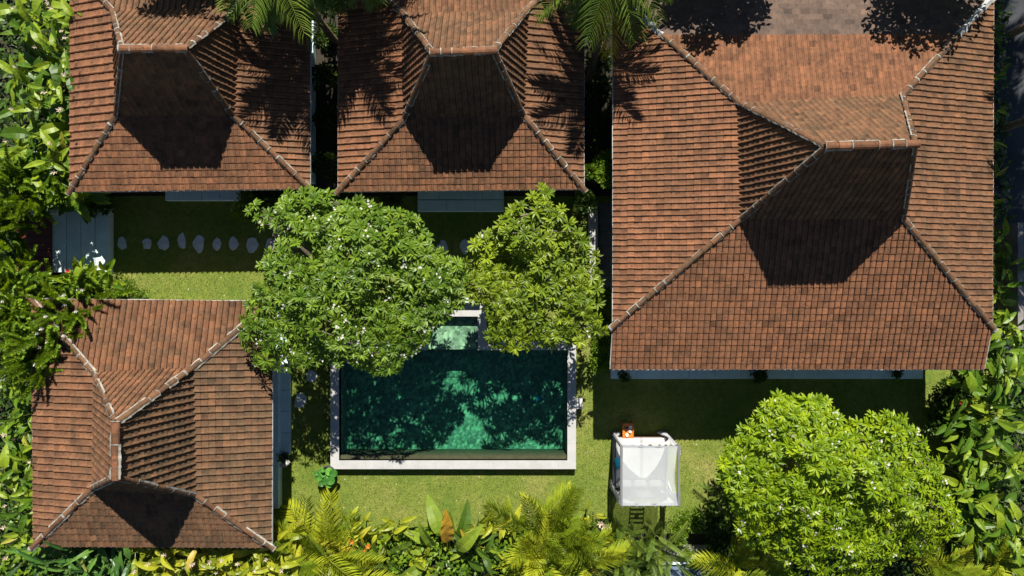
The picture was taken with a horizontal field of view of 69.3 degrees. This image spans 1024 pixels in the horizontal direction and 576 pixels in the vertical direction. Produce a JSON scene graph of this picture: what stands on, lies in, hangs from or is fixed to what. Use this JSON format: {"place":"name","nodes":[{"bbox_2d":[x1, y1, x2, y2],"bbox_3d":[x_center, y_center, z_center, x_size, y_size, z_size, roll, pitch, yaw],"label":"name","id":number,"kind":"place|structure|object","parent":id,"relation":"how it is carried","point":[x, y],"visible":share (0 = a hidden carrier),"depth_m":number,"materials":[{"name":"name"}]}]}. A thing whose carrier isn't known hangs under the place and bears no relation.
{"place":"outdoors","nodes":[
{"label":"outdoors","id":0,"kind":"place"},
{"bbox_2d":[0,0,1023,575],"bbox_3d":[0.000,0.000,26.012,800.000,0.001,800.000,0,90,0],"label":"ground","id":1,"kind":"structure","parent":0,"point":[324,144],"depth_m":26.01,"materials":[{"name":"soil"}]},
{"bbox_2d":[0,386,31,449],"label":"heliconia plant","id":2,"kind":"object","parent":1,"relation":"on","point":[10,425],"visible":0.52,"depth_m":23.96,"materials":[{"name":"green plant"}]},
{"bbox_2d":[0,368,31,419],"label":"heliconia plant","id":3,"kind":"object","parent":1,"relation":"on","point":[8,391],"visible":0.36,"depth_m":23.88,"materials":[{"name":"green plant"}]},
{"bbox_2d":[0,466,32,534],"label":"heliconia plant","id":4,"kind":"object","parent":1,"relation":"on","point":[22,500],"visible":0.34,"depth_m":23.70,"materials":[{"name":"green plant"}]},
{"bbox_2d":[0,438,32,507],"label":"heliconia plant","id":5,"kind":"object","parent":1,"relation":"on","point":[7,462],"visible":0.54,"depth_m":23.95,"materials":[{"name":"green plant"}]},
{"bbox_2d":[0,291,32,357],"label":"hedge shrub","id":6,"kind":"object","parent":1,"relation":"on","point":[15,326],"visible":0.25,"depth_m":23.32,"materials":[{"name":"green plant"}]},
{"bbox_2d":[0,482,32,542],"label":"heliconia plant","id":7,"kind":"object","parent":1,"relation":"on","point":[16,514],"visible":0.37,"depth_m":24.04,"materials":[{"name":"green plant"}]},
{"bbox_2d":[0,231,38,293],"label":"hedge shrub","id":8,"kind":"object","parent":1,"relation":"on","point":[9,261],"visible":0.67,"depth_m":24.14,"materials":[{"name":"green plant"}]},
{"bbox_2d":[0,191,40,260],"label":"hedge shrub","id":9,"kind":"object","parent":1,"relation":"on","point":[6,223],"visible":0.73,"depth_m":23.90,"materials":[{"name":"green plant"}]},
{"bbox_2d":[0,325,47,394],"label":"hedge shrub","id":10,"kind":"object","parent":1,"relation":"on","point":[21,355],"visible":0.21,"depth_m":23.33,"materials":[{"name":"green plant"}]},
{"bbox_2d":[0,155,48,239],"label":"hedge shrub","id":11,"kind":"object","parent":1,"relation":"on","point":[9,201],"visible":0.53,"depth_m":23.52,"materials":[{"name":"green plant"}]},
{"bbox_2d":[0,52,55,126],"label":"heliconia plant","id":12,"kind":"object","parent":1,"relation":"on","point":[33,73],"visible":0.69,"depth_m":23.93,"materials":[{"name":"green plant"}]},
{"bbox_2d":[0,143,58,227],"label":"hedge shrub","id":13,"kind":"object","parent":1,"relation":"on","point":[36,204],"visible":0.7,"depth_m":23.55,"materials":[{"name":"green plant"}]},
{"bbox_2d":[1,520,61,560],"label":"heliconia plant","id":14,"kind":"object","parent":1,"relation":"on","point":[25,540],"visible":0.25,"depth_m":23.86,"materials":[{"name":"green plant"}]},
{"bbox_2d":[0,317,62,402],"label":"hedge shrub","id":15,"kind":"object","parent":1,"relation":"on","point":[38,378],"visible":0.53,"depth_m":22.87,"materials":[{"name":"green plant"}]},
{"bbox_2d":[0,256,62,328],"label":"hedge shrub","id":16,"kind":"object","parent":1,"relation":"on","point":[28,278],"visible":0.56,"depth_m":23.47,"materials":[{"name":"green plant"}]},
{"bbox_2d":[0,258,66,332],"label":"hedge shrub","id":17,"kind":"object","parent":1,"relation":"on","point":[34,284],"visible":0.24,"depth_m":23.83,"materials":[{"name":"green plant"}]},
{"bbox_2d":[0,124,68,194],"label":"heliconia plant","id":18,"kind":"object","parent":1,"relation":"on","point":[20,148],"visible":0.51,"depth_m":23.80,"materials":[{"name":"green plant"}]},
{"bbox_2d":[0,88,69,155],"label":"heliconia plant","id":19,"kind":"object","parent":1,"relation":"on","point":[31,132],"visible":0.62,"depth_m":23.71,"materials":[{"name":"green plant"}]},
{"bbox_2d":[0,0,69,58],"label":"heliconia plant","id":20,"kind":"object","parent":1,"relation":"on","point":[35,11],"visible":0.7,"depth_m":24.07,"materials":[{"name":"green plant"}]},
{"bbox_2d":[0,276,70,347],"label":"hedge shrub","id":21,"kind":"object","parent":1,"relation":"on","point":[13,290],"visible":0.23,"depth_m":23.61,"materials":[{"name":"green plant"}]},
{"bbox_2d":[15,215,56,279],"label":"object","id":22,"kind":"structure","parent":1,"relation":"on","point":[42,240],"depth_m":25.67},
{"bbox_2d":[15,0,69,92],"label":"heliconia plant","id":23,"kind":"object","parent":1,"relation":"on","point":[40,43],"visible":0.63,"depth_m":23.83,"materials":[{"name":"green plant"}]},
{"bbox_2d":[2,545,85,575],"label":"strap leaf plant","id":24,"kind":"object","parent":1,"relation":"on","point":[39,558],"visible":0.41,"depth_m":23.87,"materials":[{"name":"plant"}]},
{"bbox_2d":[23,129,76,198],"bbox_3d":[-14.171,-4.003,24.241,2.310,3.519,2.018,38,90,0],"label":"heliconia plant","id":25,"kind":"object","parent":1,"relation":"on","point":[48,140],"visible":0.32,"depth_m":23.60,"materials":[{"name":"green plant"}]},
{"bbox_2d":[27,68,76,128],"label":"heliconia plant","id":26,"kind":"object","parent":1,"relation":"on","point":[66,79],"visible":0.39,"depth_m":23.34,"materials":[{"name":"green plant"}]},
{"bbox_2d":[36,170,67,210],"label":"shrub","id":27,"kind":"object","parent":1,"relation":"on","point":[54,202],"visible":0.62,"depth_m":23.84,"materials":[{"name":"green plant"}]},
{"bbox_2d":[48,256,96,298],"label":"heliconia plant","id":28,"kind":"object","parent":1,"relation":"on","point":[91,267],"visible":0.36,"depth_m":24.73,"materials":[{"name":"green plant"}]},
{"bbox_2d":[34,541,112,575],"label":"strap leaf plant","id":29,"kind":"object","parent":1,"relation":"on","point":[71,565],"visible":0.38,"depth_m":23.80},
{"bbox_2d":[48,175,112,223],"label":"heliconia plant","id":30,"kind":"object","parent":1,"relation":"on","point":[80,206],"visible":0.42,"depth_m":24.57,"materials":[{"name":"green plant"}]},
{"bbox_2d":[52,208,113,271],"bbox_3d":[-14.969,-1.657,25.863,1.980,0.295,2.223,0,90,0],"label":"landing","id":31,"kind":"object","parent":1,"relation":"on","point":[75,235],"visible":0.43,"depth_m":25.72,"materials":[{"name":"stone"}]},
{"bbox_2d":[69,547,138,575],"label":"strap leaf plant","id":32,"kind":"object","parent":1,"relation":"on","point":[113,554],"visible":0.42,"depth_m":23.85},
{"bbox_2d":[146,547,198,575],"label":"heliconia plant","id":33,"kind":"object","parent":1,"relation":"on","point":[161,561],"visible":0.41,"depth_m":23.56,"materials":[{"name":"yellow plant"}]},
{"bbox_2d":[65,0,315,196],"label":"villa house","id":34,"kind":"structure","parent":1,"relation":"on","point":[183,95],"depth_m":22.94,"materials":[{"name":"tile"}]},
{"bbox_2d":[161,549,227,575],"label":"heliconia plant","id":35,"kind":"object","parent":1,"relation":"on","point":[177,570],"visible":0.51,"depth_m":23.86,"materials":[{"name":"yellow plant"}]},
{"bbox_2d":[165,191,240,200],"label":"terrace","id":36,"kind":"structure","parent":1,"relation":"on","point":[204,196],"depth_m":25.75,"materials":[{"name":"grey stone"}]},
{"bbox_2d":[215,0,341,54],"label":"palm tree","id":37,"kind":"object","parent":1,"relation":"on","point":[271,12],"visible":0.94,"depth_m":20.89,"materials":[{"name":"green plant"}]},
{"bbox_2d":[251,540,310,575],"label":"heliconia plant","id":38,"kind":"object","parent":1,"relation":"on","point":[299,555],"visible":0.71,"depth_m":23.83,"materials":[{"name":"yellow plant"}]},
{"bbox_2d":[234,524,340,575],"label":"areca palm","id":39,"kind":"object","parent":1,"relation":"on","point":[244,559],"visible":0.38,"depth_m":24.16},
{"bbox_2d":[311,151,337,180],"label":"shrub","id":40,"kind":"object","parent":1,"relation":"on","point":[324,160],"visible":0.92,"depth_m":24.85,"materials":[{"name":"green plant"}]},
{"bbox_2d":[312,61,337,91],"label":"shrub","id":41,"kind":"object","parent":1,"relation":"on","point":[325,75],"visible":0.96,"depth_m":24.82,"materials":[{"name":"green plant"}]},
{"bbox_2d":[0,522,663,575],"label":"ground cover","id":42,"kind":"object","parent":1,"relation":"on","point":[452,570],"visible":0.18,"depth_m":25.38,"materials":[{"name":"green plant"}]},
{"bbox_2d":[279,487,387,575],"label":"areca palm","id":43,"kind":"object","parent":1,"relation":"on","point":[316,551],"visible":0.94,"depth_m":24.34,"materials":[{"name":"plant"}]},
{"bbox_2d":[302,0,387,16],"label":"palm tree","id":44,"kind":"object","parent":1,"relation":"on","point":[370,6],"visible":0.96,"depth_m":21.34,"materials":[{"name":"green plant"}]},
{"bbox_2d":[311,509,398,575],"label":"areca palm","id":45,"kind":"object","parent":1,"relation":"on","point":[344,540],"visible":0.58,"depth_m":24.58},
{"bbox_2d":[330,303,575,468],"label":"swimming pool","id":46,"kind":"structure","parent":1,"relation":"in","point":[458,393],"depth_m":26.95,"materials":[{"name":"liquid"}]},
{"bbox_2d":[396,494,509,575],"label":"bird of paradise plant","id":47,"kind":"object","parent":1,"relation":"on","point":[443,526],"visible":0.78,"depth_m":25.08,"materials":[{"name":"green plant"}]},
{"bbox_2d":[334,0,587,195],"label":"villa house","id":48,"kind":"structure","parent":1,"relation":"on","point":[457,95],"depth_m":22.93,"materials":[{"name":"tile"}]},
{"bbox_2d":[449,529,501,575],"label":"bird of paradise plant","id":49,"kind":"object","parent":1,"relation":"on","point":[486,561],"visible":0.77,"depth_m":24.87,"materials":[{"name":"green plant"}]},
{"bbox_2d":[0,0,1023,575],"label":"ground cover","id":50,"kind":"object","parent":1,"relation":"on","point":[1014,436],"visible":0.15,"depth_m":25.70,"materials":[{"name":"green plant"}]},
{"bbox_2d":[498,515,589,575],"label":"areca palm","id":51,"kind":"object","parent":1,"relation":"on","point":[541,540],"visible":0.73,"depth_m":24.27,"materials":[{"name":"plant"}]},
{"bbox_2d":[540,515,634,575],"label":"areca palm","id":52,"kind":"object","parent":1,"relation":"on","point":[618,550],"visible":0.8,"depth_m":24.43,"materials":[{"name":"plant"}]},
{"bbox_2d":[584,148,611,190],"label":"shrub","id":53,"kind":"object","parent":1,"relation":"on","point":[602,160],"visible":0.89,"depth_m":23.94,"materials":[{"name":"green plant"}]},
{"bbox_2d":[585,70,611,104],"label":"shrub","id":54,"kind":"object","parent":1,"relation":"on","point":[602,85],"visible":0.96,"depth_m":25.02,"materials":[{"name":"green plant"}]},
{"bbox_2d":[531,0,672,83],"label":"palm tree","id":55,"kind":"object","parent":1,"relation":"on","point":[583,8],"visible":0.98,"depth_m":21.11,"materials":[{"name":"green plant"}]},
{"bbox_2d":[596,517,655,575],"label":"feather palm","id":56,"kind":"object","parent":1,"relation":"on","point":[619,533],"visible":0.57,"depth_m":24.94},
{"bbox_2d":[625,521,694,575],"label":"feather palm","id":57,"kind":"object","parent":1,"relation":"on","point":[670,560],"visible":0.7,"depth_m":24.93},
{"bbox_2d":[704,525,732,560],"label":"shrub","id":58,"kind":"object","parent":1,"relation":"on","point":[719,544],"visible":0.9,"depth_m":25.32,"materials":[{"name":"green plant"}]},
{"bbox_2d":[687,524,779,575],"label":"areca palm","id":59,"kind":"object","parent":1,"relation":"on","point":[727,570],"visible":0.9,"depth_m":24.84,"materials":[{"name":"plant"}]},
{"bbox_2d":[734,534,794,575],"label":"areca palm","id":60,"kind":"object","parent":1,"relation":"on","point":[765,567],"visible":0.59,"depth_m":24.66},
{"bbox_2d":[608,0,998,369],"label":"villa house","id":61,"kind":"structure","parent":1,"relation":"on","point":[802,184],"depth_m":22.26,"materials":[{"name":"tile"}]},
{"bbox_2d":[906,519,987,575],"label":"areca palm","id":62,"kind":"object","parent":1,"relation":"on","point":[950,569],"visible":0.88,"depth_m":24.66,"materials":[{"name":"plant"}]},
{"bbox_2d":[958,534,1023,575],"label":"areca palm","id":63,"kind":"object","parent":1,"relation":"on","point":[1013,568],"visible":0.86,"depth_m":24.66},
{"bbox_2d":[102,196,994,533],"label":"lawn","id":64,"kind":"structure","parent":0,"point":[602,400],"depth_m":26.00,"materials":[{"name":"green plant"}]},
{"bbox_2d":[2,303,83,372],"bbox_3d":[-14.438,1.641,24.009,2.451,3.988,2.388,0,90,0],"label":"hedge shrub","id":65,"kind":"object","parent":64,"relation":"on","point":[32,342],"visible":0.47,"depth_m":22.80,"materials":[{"name":"green plant"}]},
{"bbox_2d":[19,271,98,346],"bbox_3d":[-13.855,0.724,24.171,2.437,3.665,2.527,0,90,0],"label":"hedge shrub","id":66,"kind":"object","parent":64,"relation":"on","point":[44,316],"visible":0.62,"depth_m":22.95,"materials":[{"name":"green plant"}]},
{"bbox_2d":[42,264,136,337],"bbox_3d":[-13.447,0.454,24.249,2.530,3.509,2.448,0,90,0],"label":"hedge shrub","id":67,"kind":"object","parent":64,"relation":"on","point":[96,282],"visible":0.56,"depth_m":23.24,"materials":[{"name":"green plant"}]},
{"bbox_2d":[123,547,177,575],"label":"heliconia plant","id":68,"kind":"object","parent":64,"relation":"on","point":[143,552],"visible":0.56,"depth_m":23.68,"materials":[{"name":"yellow plant"}]},
{"bbox_2d":[26,294,280,551],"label":"villa house","id":69,"kind":"structure","parent":64,"relation":"on","point":[152,420],"depth_m":23.00,"materials":[{"name":"tile"}]},
{"bbox_2d":[183,548,250,574],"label":"heliconia plant","id":70,"kind":"object","parent":64,"relation":"on","point":[222,553],"visible":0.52,"depth_m":23.87,"materials":[{"name":"yellow plant"}]},
{"bbox_2d":[241,518,305,573],"bbox_3d":[-7.688,8.436,24.276,2.007,3.450,1.630,0,90,0],"label":"heliconia plant","id":71,"kind":"object","parent":64,"relation":"on","point":[281,547],"visible":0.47,"depth_m":23.83,"materials":[{"name":"yellow plant"}]},
{"bbox_2d":[273,307,281,507],"bbox_3d":[-8.337,4.091,25.795,0.544,0.429,7.000,0,90,0],"label":"bench ledge","id":72,"kind":"object","parent":64,"relation":"on","point":[277,490],"visible":0.27,"depth_m":25.58,"materials":[{"name":"grey stone"}]},
{"bbox_2d":[281,320,290,453],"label":"terrace","id":73,"kind":"structure","parent":64,"relation":"on","point":[285,411],"depth_m":25.84,"materials":[{"name":"grey stone"}]},
{"bbox_2d":[263,495,352,575],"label":"areca palm","id":74,"kind":"object","parent":64,"relation":"on","point":[283,524],"visible":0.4,"depth_m":24.46,"materials":[{"name":"plant"}]},
{"bbox_2d":[238,184,469,377],"bbox_3d":[-4.809,-0.190,23.555,7.114,5.008,5.904,0,90,0],"label":"frangipani tree","id":75,"kind":"object","parent":64,"relation":"on","point":[332,262],"visible":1,"depth_m":22.00,"materials":[{"name":"green plant"}]},
{"bbox_2d":[367,516,416,558],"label":"heliconia plant","id":76,"kind":"object","parent":64,"relation":"on","point":[385,528],"visible":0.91,"depth_m":25.11,"materials":[{"name":"yellow plant"}]},
{"bbox_2d":[418,191,503,211],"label":"terrace","id":77,"kind":"structure","parent":64,"relation":"on","point":[461,201],"depth_m":25.80,"materials":[{"name":"grey stone"}]},
{"bbox_2d":[481,481,585,575],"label":"areca palm","id":78,"kind":"object","parent":64,"relation":"on","point":[515,552],"visible":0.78,"depth_m":24.61,"materials":[{"name":"plant"}]},
{"bbox_2d":[458,182,609,355],"bbox_3d":[0.724,-0.308,23.777,4.529,4.564,5.137,-26,90,0],"label":"frangipani tree","id":79,"kind":"object","parent":64,"relation":"on","point":[530,301],"visible":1,"depth_m":22.50,"materials":[{"name":"green plant"}]},
{"bbox_2d":[517,480,605,575],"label":"areca palm","id":80,"kind":"object","parent":64,"relation":"on","point":[561,513],"visible":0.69,"depth_m":24.52,"materials":[{"name":"plant"}]},
{"bbox_2d":[572,186,600,213],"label":"shrub","id":81,"kind":"object","parent":64,"relation":"on","point":[584,200],"visible":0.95,"depth_m":24.86,"materials":[{"name":"green plant"}]},
{"bbox_2d":[599,203,611,288],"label":"side path","id":82,"kind":"structure","parent":64,"relation":"on","point":[605,232],"depth_m":25.97,"materials":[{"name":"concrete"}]},
{"bbox_2d":[609,431,680,506],"bbox_3d":[4.450,6.050,24.927,2.097,2.146,2.117,0,90,0],"label":"daybed","id":83,"kind":"object","parent":64,"relation":"on","point":[643,475],"visible":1,"depth_m":23.91,"materials":[{"name":"white fabric"}]},
{"bbox_2d":[614,514,686,575],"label":"feather palm","id":84,"kind":"object","parent":64,"relation":"on","point":[653,544],"visible":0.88,"depth_m":24.76,"materials":[{"name":"plant"}]},
{"bbox_2d":[691,504,725,538],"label":"shrub","id":85,"kind":"object","parent":64,"relation":"on","point":[708,521],"visible":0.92,"depth_m":25.31,"materials":[{"name":"green plant"}]},
{"bbox_2d":[695,481,739,531],"bbox_3d":[7.366,7.219,25.355,1.629,1.295,1.922,-21,90,0],"label":"feather palm","id":86,"kind":"object","parent":64,"relation":"on","point":[723,506],"visible":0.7,"depth_m":25.21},
{"bbox_2d":[610,370,922,378],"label":"terrace","id":87,"kind":"structure","parent":64,"relation":"on","point":[771,374],"depth_m":25.80,"materials":[{"name":"grey stone"}]},
{"bbox_2d":[714,388,962,575],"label":"frangipani tree","id":88,"kind":"object","parent":64,"relation":"on","point":[806,453],"visible":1,"depth_m":22.68,"materials":[{"name":"green plant"}]},
{"bbox_2d":[923,405,963,443],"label":"shrub","id":89,"kind":"object","parent":64,"relation":"on","point":[938,418],"visible":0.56,"depth_m":25.27,"materials":[{"name":"green plant"}]},
{"bbox_2d":[931,375,971,413],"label":"shrub","id":90,"kind":"object","parent":64,"relation":"on","point":[946,399],"visible":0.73,"depth_m":25.17,"materials":[{"name":"green plant"}]},
{"bbox_2d":[927,437,985,489],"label":"heliconia plant","id":91,"kind":"object","parent":64,"relation":"on","point":[950,457],"visible":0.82,"depth_m":24.64,"materials":[{"name":"green plant"}]},
{"bbox_2d":[930,483,997,533],"bbox_3d":[15.072,7.316,25.057,1.664,1.889,1.759,0,90,0],"label":"heliconia plant","id":92,"kind":"object","parent":64,"relation":"on","point":[984,527],"visible":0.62,"depth_m":24.49,"materials":[{"name":"green plant"}]},
{"bbox_2d":[934,404,1003,455],"bbox_3d":[15.133,4.662,25.073,2.156,1.857,1.788,0,90,0],"label":"heliconia plant","id":93,"kind":"object","parent":64,"relation":"on","point":[962,416],"visible":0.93,"depth_m":24.63,"materials":[{"name":"green plant"}]},
{"bbox_2d":[943,506,994,564],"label":"heliconia plant","id":94,"kind":"object","parent":64,"relation":"on","point":[969,536],"visible":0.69,"depth_m":24.59,"materials":[{"name":"green plant"}]},
{"bbox_2d":[940,465,1003,514],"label":"heliconia plant","id":95,"kind":"object","parent":64,"relation":"on","point":[983,486],"visible":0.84,"depth_m":24.54,"materials":[{"name":"green plant"}]},
{"bbox_2d":[940,370,1014,412],"bbox_3d":[15.460,3.267,24.840,2.066,2.322,1.744,0,90,0],"label":"heliconia plant","id":96,"kind":"object","parent":64,"relation":"on","point":[975,385],"visible":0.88,"depth_m":24.47,"materials":[{"name":"green plant"}]},
{"bbox_2d":[945,420,1023,476],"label":"heliconia plant","id":97,"kind":"object","parent":64,"relation":"on","point":[987,451],"visible":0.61,"depth_m":24.40,"materials":[{"name":"green plant"}]},
{"bbox_2d":[958,438,1023,489],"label":"heliconia plant","id":98,"kind":"object","parent":64,"relation":"on","point":[1004,473],"visible":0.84,"depth_m":24.26,"materials":[{"name":"green plant"}]},
{"bbox_2d":[965,489,1023,536],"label":"heliconia plant","id":99,"kind":"object","parent":64,"relation":"on","point":[1001,511],"visible":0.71,"depth_m":24.42,"materials":[{"name":"green plant"}]},
{"bbox_2d":[966,390,1023,444],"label":"heliconia plant","id":100,"kind":"object","parent":64,"relation":"on","point":[996,427],"visible":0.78,"depth_m":24.31,"materials":[{"name":"green plant"}]},
{"bbox_2d":[967,335,1023,394],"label":"heliconia plant","id":101,"kind":"object","parent":64,"relation":"on","point":[999,362],"visible":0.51,"depth_m":24.23,"materials":[{"name":"green plant"}]},
{"bbox_2d":[974,516,1023,566],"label":"heliconia plant","id":102,"kind":"object","parent":64,"relation":"on","point":[1018,557],"visible":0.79,"depth_m":24.48,"materials":[{"name":"green plant"}]},
{"bbox_2d":[981,351,1023,407],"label":"heliconia plant","id":103,"kind":"object","parent":64,"relation":"on","point":[1015,389],"visible":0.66,"depth_m":24.23,"materials":[{"name":"green plant"}]},
{"bbox_2d":[989,307,1023,354],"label":"heliconia plant","id":104,"kind":"object","parent":64,"relation":"on","point":[1000,321],"visible":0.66,"depth_m":24.31,"materials":[{"name":"green plant"}]},
{"bbox_2d":[993,223,1023,329],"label":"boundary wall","id":105,"kind":"structure","parent":64,"relation":"on","point":[1015,237],"depth_m":24.52,"materials":[{"name":"concrete"}]},
{"bbox_2d":[993,247,1023,299],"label":"heliconia plant","id":106,"kind":"object","parent":64,"relation":"on","point":[1000,262],"visible":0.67,"depth_m":24.45,"materials":[{"name":"green plant"}]},
{"bbox_2d":[993,278,1023,315],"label":"heliconia plant","id":107,"kind":"object","parent":64,"relation":"on","point":[1007,302],"visible":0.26,"depth_m":24.30,"materials":[{"name":"green plant"}]},
{"bbox_2d":[993,0,1023,350],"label":"driveway","id":108,"kind":"structure","parent":0,"point":[1014,171],"depth_m":26.00,"materials":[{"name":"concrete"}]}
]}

